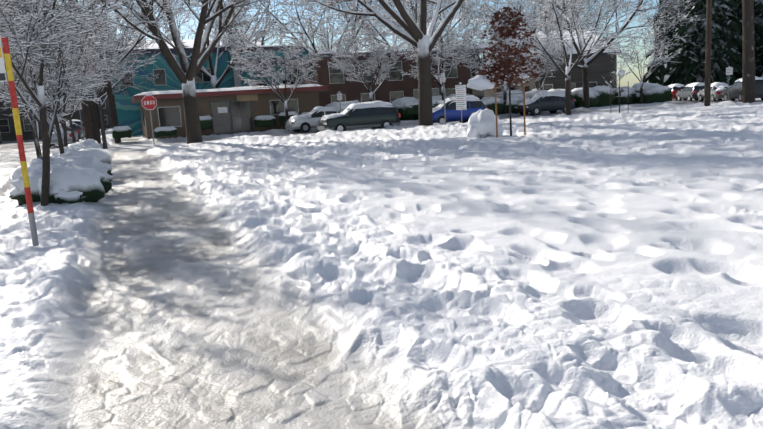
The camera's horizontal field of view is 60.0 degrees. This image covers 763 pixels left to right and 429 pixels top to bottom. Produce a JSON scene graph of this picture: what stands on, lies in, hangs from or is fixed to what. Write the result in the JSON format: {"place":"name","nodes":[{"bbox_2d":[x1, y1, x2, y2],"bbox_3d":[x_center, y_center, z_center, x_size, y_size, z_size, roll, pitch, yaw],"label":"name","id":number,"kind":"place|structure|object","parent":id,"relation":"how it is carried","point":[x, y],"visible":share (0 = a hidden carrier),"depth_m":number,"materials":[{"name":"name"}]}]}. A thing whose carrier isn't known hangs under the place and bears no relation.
{"place":"outdoors","nodes":[
{"label":"outdoors","id":0,"kind":"place"},
{"bbox_2d":[5,0,660,86],"label":"sky","id":1,"kind":"structure","parent":0,"point":[632,79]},
{"bbox_2d":[0,98,762,428],"bbox_3d":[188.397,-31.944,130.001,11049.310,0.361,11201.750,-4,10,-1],"label":"snow ground","id":2,"kind":"structure","parent":0,"point":[590,268],"depth_m":5.57,"materials":[{"name":"white snow"}]},
{"bbox_2d":[0,35,38,245],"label":"bus stop pole","id":3,"kind":"object","parent":2,"relation":"on","point":[4,75],"visible":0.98,"depth_m":7.48,"materials":[{"name":"red and yellow paint"},{"name":"steel"},{"name":"snow"}]},
{"bbox_2d":[0,81,83,140],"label":"house","id":4,"kind":"structure","parent":2,"relation":"on","point":[7,129],"depth_m":73.53,"materials":[{"name":"brown"}]},
{"bbox_2d":[0,0,116,205],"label":"tree","id":5,"kind":"object","parent":2,"relation":"on","point":[41,37],"visible":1,"depth_m":11.09,"materials":[{"name":"brown plant"}]},
{"bbox_2d":[9,139,112,205],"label":"shrubs","id":6,"kind":"object","parent":2,"relation":"on","point":[80,171],"visible":0.92,"depth_m":12.08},
{"bbox_2d":[0,0,121,159],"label":"tree","id":7,"kind":"object","parent":2,"relation":"on","point":[35,127],"visible":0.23,"depth_m":15.34,"materials":[{"name":"white plant"}]},
{"bbox_2d":[1,0,122,153],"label":"tree","id":8,"kind":"object","parent":2,"relation":"on","point":[58,119],"visible":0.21,"depth_m":17.95,"materials":[{"name":"white plant"}]},
{"bbox_2d":[48,123,78,146],"bbox_3d":[-22.529,-5.593,46.580,2.040,1.643,4.660,-7,10,-21],"label":"car","id":9,"kind":"object","parent":2,"relation":"on","point":[54,139],"visible":0.4,"depth_m":44.73,"materials":[{"name":"grey paint"}]},
{"bbox_2d":[1,23,129,142],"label":"tree","id":10,"kind":"object","parent":2,"relation":"on","point":[102,79],"visible":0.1,"depth_m":27.64,"materials":[{"name":"white plant"}]},
{"bbox_2d":[5,0,126,146],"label":"tree","id":11,"kind":"object","parent":2,"relation":"on","point":[63,125],"visible":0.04,"depth_m":22.75,"materials":[{"name":"white plant"}]},
{"bbox_2d":[66,122,82,139],"bbox_3d":[-25.089,-6.559,53.023,2.020,1.714,4.760,-7,10,-21],"label":"car","id":12,"kind":"object","parent":2,"relation":"on","point":[77,128],"visible":0.35,"depth_m":51.39,"materials":[{"name":"grey paint"}]},
{"bbox_2d":[68,120,85,137],"bbox_3d":[-27.652,-7.579,59.457,2.110,1.896,4.660,-7,10,-21],"label":"car","id":13,"kind":"object","parent":2,"relation":"on","point":[78,122],"visible":0.08,"depth_m":57.63,"materials":[{"name":"grey paint"}]},
{"bbox_2d":[74,101,83,139],"bbox_3d":[-18.659,-6.045,41.540,1.050,3.679,0.139,-7,10,-21],"label":"street name sign","id":14,"kind":"object","parent":2,"relation":"on","point":[80,106],"visible":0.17,"depth_m":41.33,"materials":[{"name":"silver metal"}]},
{"bbox_2d":[70,0,92,139],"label":"tree","id":15,"kind":"object","parent":2,"relation":"on","point":[87,122],"depth_m":40.36,"materials":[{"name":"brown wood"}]},
{"bbox_2d":[70,0,668,35],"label":"wires","id":16,"kind":"object","parent":15,"relation":"attached to","point":[609,17],"visible":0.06,"depth_m":52.39,"materials":[{"name":"grey"}]},
{"bbox_2d":[56,0,108,143],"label":"corner tree","id":17,"kind":"object","parent":2,"relation":"on","point":[94,122],"visible":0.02,"depth_m":41.82,"materials":[{"name":"brown plant"}]},
{"bbox_2d":[48,6,129,128],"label":"tree","id":18,"kind":"object","parent":2,"relation":"on","point":[95,94],"depth_m":106.86,"materials":[{"name":"brown plant"}]},
{"bbox_2d":[83,17,107,148],"bbox_3d":[-16.288,-7.422,37.394,1.060,7.480,0.720,-7,10,-21],"label":"tree","id":19,"kind":"object","parent":2,"relation":"on","point":[104,143],"visible":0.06,"depth_m":37.77,"materials":[{"name":"grey"}]},
{"bbox_2d":[15,0,187,103],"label":"tree","id":20,"kind":"object","parent":2,"relation":"on","point":[126,71],"visible":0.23,"depth_m":53.05,"materials":[{"name":"white plant"}]},
{"bbox_2d":[101,78,115,128],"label":"house end","id":21,"kind":"structure","parent":2,"relation":"on","point":[107,114],"depth_m":114.21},
{"bbox_2d":[97,10,122,130],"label":"tree","id":22,"kind":"object","parent":2,"relation":"on","point":[106,64],"visible":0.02,"depth_m":91.23,"materials":[{"name":"brown plant"}]},
{"bbox_2d":[67,0,155,134],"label":"tree","id":23,"kind":"object","parent":2,"relation":"on","point":[116,38],"visible":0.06,"depth_m":63.95,"materials":[{"name":"white plant"}]},
{"bbox_2d":[90,26,158,96],"bbox_3d":[-22.429,-12.201,58.025,9.750,10.909,10.123,5,13,42],"label":"tree","id":24,"kind":"object","parent":2,"relation":"on","point":[129,79],"visible":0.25,"depth_m":56.15,"materials":[{"name":"white plant"}]},
{"bbox_2d":[93,0,159,129],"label":"tree","id":25,"kind":"object","parent":2,"relation":"on","point":[103,102],"visible":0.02,"depth_m":76.50,"materials":[{"name":"brown plant"}]},
{"bbox_2d":[78,0,197,142],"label":"corner tree","id":26,"kind":"object","parent":2,"relation":"on","point":[113,111],"visible":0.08,"depth_m":42.74,"materials":[{"name":"brown plant"}]},
{"bbox_2d":[141,93,156,144],"bbox_3d":[-11.698,-4.721,33.613,0.721,2.864,0.093,-7,10,-21],"label":"stop sign","id":27,"kind":"object","parent":2,"relation":"on","point":[149,101],"visible":0.96,"depth_m":33.45,"materials":[{"name":"red metal"}]},
{"bbox_2d":[49,0,303,143],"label":"tree","id":28,"kind":"object","parent":2,"relation":"on","point":[186,72],"visible":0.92,"depth_m":32.69,"materials":[{"name":"brown plant"}]},
{"bbox_2d":[108,0,301,88],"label":"tree","id":29,"kind":"object","parent":2,"relation":"on","point":[215,83],"visible":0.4,"depth_m":57.02,"materials":[{"name":"white plant"}]},
{"bbox_2d":[153,4,258,38],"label":"tree","id":30,"kind":"object","parent":2,"relation":"on","point":[191,25],"visible":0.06,"depth_m":116.81,"materials":[{"name":"white plant"}]},
{"bbox_2d":[105,34,308,135],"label":"building","id":31,"kind":"structure","parent":2,"relation":"on","point":[128,111],"depth_m":57.96,"materials":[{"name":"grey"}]},
{"bbox_2d":[128,38,260,47],"bbox_3d":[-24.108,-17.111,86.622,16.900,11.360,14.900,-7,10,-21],"label":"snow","id":32,"kind":"structure","parent":31,"relation":"on","point":[189,42],"depth_m":83.33,"materials":[{"name":"white snow"}]},
{"bbox_2d":[131,84,327,138],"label":"tan building","id":33,"kind":"structure","parent":2,"relation":"on","point":[232,110],"depth_m":47.12,"materials":[{"name":"paint"}]},
{"bbox_2d":[179,0,329,53],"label":"tree","id":34,"kind":"object","parent":2,"relation":"on","point":[261,39],"visible":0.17,"depth_m":69.51,"materials":[{"name":"white plant"}]},
{"bbox_2d":[111,101,435,138],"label":"hedges","id":35,"kind":"object","parent":2,"relation":"on","point":[409,109],"visible":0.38,"depth_m":45.61,"materials":[{"name":"green plant"}]},
{"bbox_2d":[226,14,327,120],"bbox_3d":[-7.014,-9.957,46.759,7.735,8.508,5.702,-6,10,-17],"label":"tree","id":36,"kind":"object","parent":2,"relation":"on","point":[266,73],"visible":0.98,"depth_m":46.12,"materials":[{"name":"white plant"}]},
{"bbox_2d":[214,0,393,54],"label":"tree","id":37,"kind":"object","parent":2,"relation":"on","point":[355,8],"visible":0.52,"depth_m":59.35,"materials":[{"name":"white plant"}]},
{"bbox_2d":[285,106,347,132],"bbox_3d":[-4.122,-6.512,45.010,4.660,1.757,2.040,-8,10,-24],"label":"white sedan car","id":38,"kind":"object","parent":2,"relation":"on","point":[304,123],"visible":0.56,"depth_m":44.00,"materials":[{"name":"white paint"}]},
{"bbox_2d":[337,91,341,111],"bbox_3d":[-2.954,-7.512,47.557,0.350,2.679,0.139,-7,10,-21],"label":"sign","id":39,"kind":"object","parent":2,"relation":"on","point":[339,96],"visible":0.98,"depth_m":47.37,"materials":[{"name":"silver metal"}]},
{"bbox_2d":[292,0,404,53],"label":"tree","id":40,"kind":"object","parent":2,"relation":"on","point":[323,43],"visible":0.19,"depth_m":120.58,"materials":[{"name":"white plant"}]},
{"bbox_2d":[316,101,400,130],"bbox_3d":[-1.345,-5.729,39.060,4.760,1.855,2.020,-7,10,-21],"label":"minivan","id":41,"kind":"object","parent":2,"relation":"on","point":[376,114],"visible":0.88,"depth_m":38.46,"materials":[{"name":"grey paint"}]},
{"bbox_2d":[322,17,401,101],"bbox_3d":[-1.012,-10.548,48.811,6.155,8.340,6.392,-5,10,-7],"label":"tree","id":42,"kind":"object","parent":2,"relation":"on","point":[375,54],"visible":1,"depth_m":48.20,"materials":[{"name":"white plant"}]},
{"bbox_2d":[317,0,452,49],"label":"tree","id":43,"kind":"object","parent":2,"relation":"on","point":[415,12],"visible":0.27,"depth_m":62.20,"materials":[{"name":"white plant"}]},
{"bbox_2d":[289,47,483,106],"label":"red brick building","id":44,"kind":"structure","parent":2,"relation":"on","point":[397,85],"depth_m":55.53,"materials":[{"name":"red brick"}]},
{"bbox_2d":[285,0,518,125],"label":"tree","id":45,"kind":"object","parent":2,"relation":"on","point":[422,41],"visible":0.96,"depth_m":38.14,"materials":[{"name":"brown plant"}]},
{"bbox_2d":[317,0,497,51],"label":"tree","id":46,"kind":"object","parent":2,"relation":"on","point":[453,27],"visible":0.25,"depth_m":72.06,"materials":[{"name":"white plant"}]},
{"bbox_2d":[378,0,486,99],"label":"tree","id":47,"kind":"object","parent":2,"relation":"on","point":[446,53],"visible":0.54,"depth_m":49.32,"materials":[{"name":"white plant"}]},
{"bbox_2d":[388,0,497,54],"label":"tree","id":48,"kind":"object","parent":2,"relation":"on","point":[454,22],"visible":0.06,"depth_m":122.20,"materials":[{"name":"white plant"}]},
{"bbox_2d":[441,73,445,124],"bbox_3d":[3.675,-6.659,38.584,0.139,3.179,0.320,-12,13,-41],"label":"parking sign","id":49,"kind":"object","parent":2,"relation":"on","point":[443,78],"visible":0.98,"depth_m":38.48,"materials":[{"name":"silver metal"}]},
{"bbox_2d":[432,96,487,123],"bbox_3d":[4.509,-6.442,41.279,4.010,1.817,1.960,-7,10,-21],"label":"blue hatchback car","id":50,"kind":"object","parent":2,"relation":"on","point":[474,104],"visible":0.52,"depth_m":40.59,"materials":[{"name":"blue paint"}]},
{"bbox_2d":[455,82,466,122],"bbox_3d":[4.732,-6.529,39.241,0.620,2.579,0.139,-4,10,-4],"label":"parking sign","id":51,"kind":"object","parent":2,"relation":"on","point":[460,89],"visible":1,"depth_m":39.13,"materials":[{"name":"silver metal"}]},
{"bbox_2d":[467,108,503,137],"bbox_3d":[3.781,-3.299,24.414,1.331,1.222,1.225,-4,10,-1],"label":"snowy boulder","id":52,"kind":"object","parent":2,"relation":"on","point":[481,123],"visible":0.81,"depth_m":24.04,"materials":[{"name":"white snow"}]},
{"bbox_2d":[448,2,543,113],"bbox_3d":[9.691,-12.818,53.050,7.401,10.103,6.510,5,13,42],"label":"tree","id":53,"kind":"object","parent":2,"relation":"on","point":[477,49],"visible":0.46,"depth_m":52.77,"materials":[{"name":"white plant"}]},
{"bbox_2d":[326,82,672,120],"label":"bushes","id":54,"kind":"object","parent":2,"relation":"on","point":[600,96],"visible":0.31,"depth_m":57.28,"materials":[{"name":"green plant"}]},
{"bbox_2d":[467,9,533,137],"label":"stakes","id":55,"kind":"object","parent":2,"relation":"on","point":[478,82],"visible":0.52,"depth_m":22.87,"materials":[{"name":"brown wood"}]},
{"bbox_2d":[468,0,544,135],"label":"young leafy tree","id":56,"kind":"object","parent":2,"relation":"on","point":[500,72],"depth_m":22.75,"materials":[{"name":"brown plant"}]},
{"bbox_2d":[472,0,609,50],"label":"tree","id":57,"kind":"object","parent":2,"relation":"on","point":[540,14],"visible":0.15,"depth_m":97.05,"materials":[{"name":"white plant"}]},
{"bbox_2d":[473,0,610,39],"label":"tree","id":58,"kind":"object","parent":2,"relation":"on","point":[543,28],"visible":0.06,"depth_m":104.65,"materials":[{"name":"white plant"}]},
{"bbox_2d":[515,28,570,89],"bbox_3d":[14.120,-12.379,56.345,7.133,7.492,4.983,-11,12,-37],"label":"tree","id":59,"kind":"object","parent":2,"relation":"on","point":[547,63],"visible":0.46,"depth_m":55.11,"materials":[{"name":"white plant"}]},
{"bbox_2d":[514,90,575,114],"bbox_3d":[12.797,-8.733,51.616,4.540,1.900,2.010,-7,10,-21],"label":"car","id":60,"kind":"object","parent":2,"relation":"on","point":[539,102],"visible":0.92,"depth_m":50.94,"materials":[{"name":"grey paint"}]},
{"bbox_2d":[478,0,617,45],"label":"tree","id":61,"kind":"object","parent":2,"relation":"on","point":[543,11],"visible":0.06,"depth_m":117.59,"materials":[{"name":"white plant"}]},
{"bbox_2d":[482,30,621,96],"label":"house","id":62,"kind":"structure","parent":2,"relation":"on","point":[602,65],"depth_m":64.15,"materials":[{"name":"brown brick"}]},
{"bbox_2d":[491,0,621,30],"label":"tree","id":63,"kind":"object","parent":2,"relation":"on","point":[584,14],"visible":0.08,"depth_m":116.56,"materials":[{"name":"white plant"}]},
{"bbox_2d":[433,0,705,107],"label":"tree","id":64,"kind":"object","parent":2,"relation":"on","point":[585,62],"visible":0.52,"depth_m":55.64,"materials":[{"name":"white plant"}]},
{"bbox_2d":[499,0,653,114],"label":"tree","id":65,"kind":"object","parent":2,"relation":"on","point":[599,47],"visible":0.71,"depth_m":40.78,"materials":[{"name":"white plant"}]},
{"bbox_2d":[603,47,633,112],"bbox_3d":[13.944,-7.749,38.798,1.576,4.018,1.844,-12,13,-41],"label":"tree sapling","id":66,"kind":"object","parent":2,"relation":"on","point":[619,77],"visible":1,"depth_m":38.79,"materials":[{"name":"brown plant"}]},
{"bbox_2d":[610,69,628,102],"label":"sapling stakes","id":67,"kind":"object","parent":2,"relation":"on","point":[621,72],"visible":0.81,"depth_m":38.87,"materials":[{"name":"brown wood"}]},
{"bbox_2d":[620,0,660,39],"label":"tree","id":68,"kind":"object","parent":2,"relation":"on","point":[647,18],"visible":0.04,"depth_m":113.03,"materials":[{"name":"white plant"}]},
{"bbox_2d":[597,6,690,103],"bbox_3d":[23.232,-14.360,58.783,7.774,9.368,8.476,-4,10,-4],"label":"tree","id":69,"kind":"object","parent":2,"relation":"on","point":[653,57],"visible":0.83,"depth_m":59.37,"materials":[{"name":"white plant"}]},
{"bbox_2d":[643,0,685,83],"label":"conifer","id":70,"kind":"object","parent":2,"relation":"on","point":[654,76],"visible":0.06,"depth_m":99.52,"materials":[{"name":"green plant"}]},
{"bbox_2d":[669,84,686,100],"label":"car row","id":71,"kind":"object","parent":2,"relation":"on","point":[674,88],"visible":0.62,"depth_m":68.10,"materials":[{"name":"red paint"}]},
{"bbox_2d":[676,82,704,101],"bbox_3d":[30.322,-11.912,64.335,2.020,1.828,4.760,-2,10,6],"label":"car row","id":72,"kind":"object","parent":2,"relation":"on","point":[689,92],"visible":0.75,"depth_m":63.05,"materials":[{"name":"grey paint"}]},
{"bbox_2d":[656,0,741,85],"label":"conifer","id":73,"kind":"object","parent":2,"relation":"on","point":[690,56],"visible":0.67,"depth_m":82.25,"materials":[{"name":"green plant"}]},
{"bbox_2d":[704,0,711,105],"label":"utility pole","id":74,"kind":"object","parent":2,"relation":"on","point":[707,91],"visible":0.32,"depth_m":43.10,"materials":[{"name":"brown wood"}]},
{"bbox_2d":[697,82,734,101],"bbox_3d":[29.797,-10.901,58.811,2.040,1.732,4.660,-2,10,6],"label":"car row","id":75,"kind":"object","parent":2,"relation":"on","point":[717,88],"visible":0.58,"depth_m":57.68,"materials":[{"name":"grey paint"}]},
{"bbox_2d":[726,66,732,100],"bbox_3d":[27.752,-10.377,52.808,0.500,2.879,0.139,-2,10,8],"label":"house sign","id":76,"kind":"object","parent":2,"relation":"on","point":[729,70],"depth_m":52.61,"materials":[{"name":"silver metal"}]},
{"bbox_2d":[719,0,762,81],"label":"conifer","id":77,"kind":"object","parent":2,"relation":"on","point":[758,21],"visible":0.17,"depth_m":83.22,"materials":[{"name":"green plant"}]},
{"bbox_2d":[722,76,762,101],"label":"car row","id":78,"kind":"object","parent":2,"relation":"on","point":[735,89],"visible":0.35,"depth_m":52.41,"materials":[{"name":"grey paint"}]},
{"bbox_2d":[742,0,754,102],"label":"tree","id":79,"kind":"object","parent":2,"relation":"on","point":[748,68],"visible":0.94,"depth_m":42.92,"materials":[{"name":"brown plant"}]}
]}

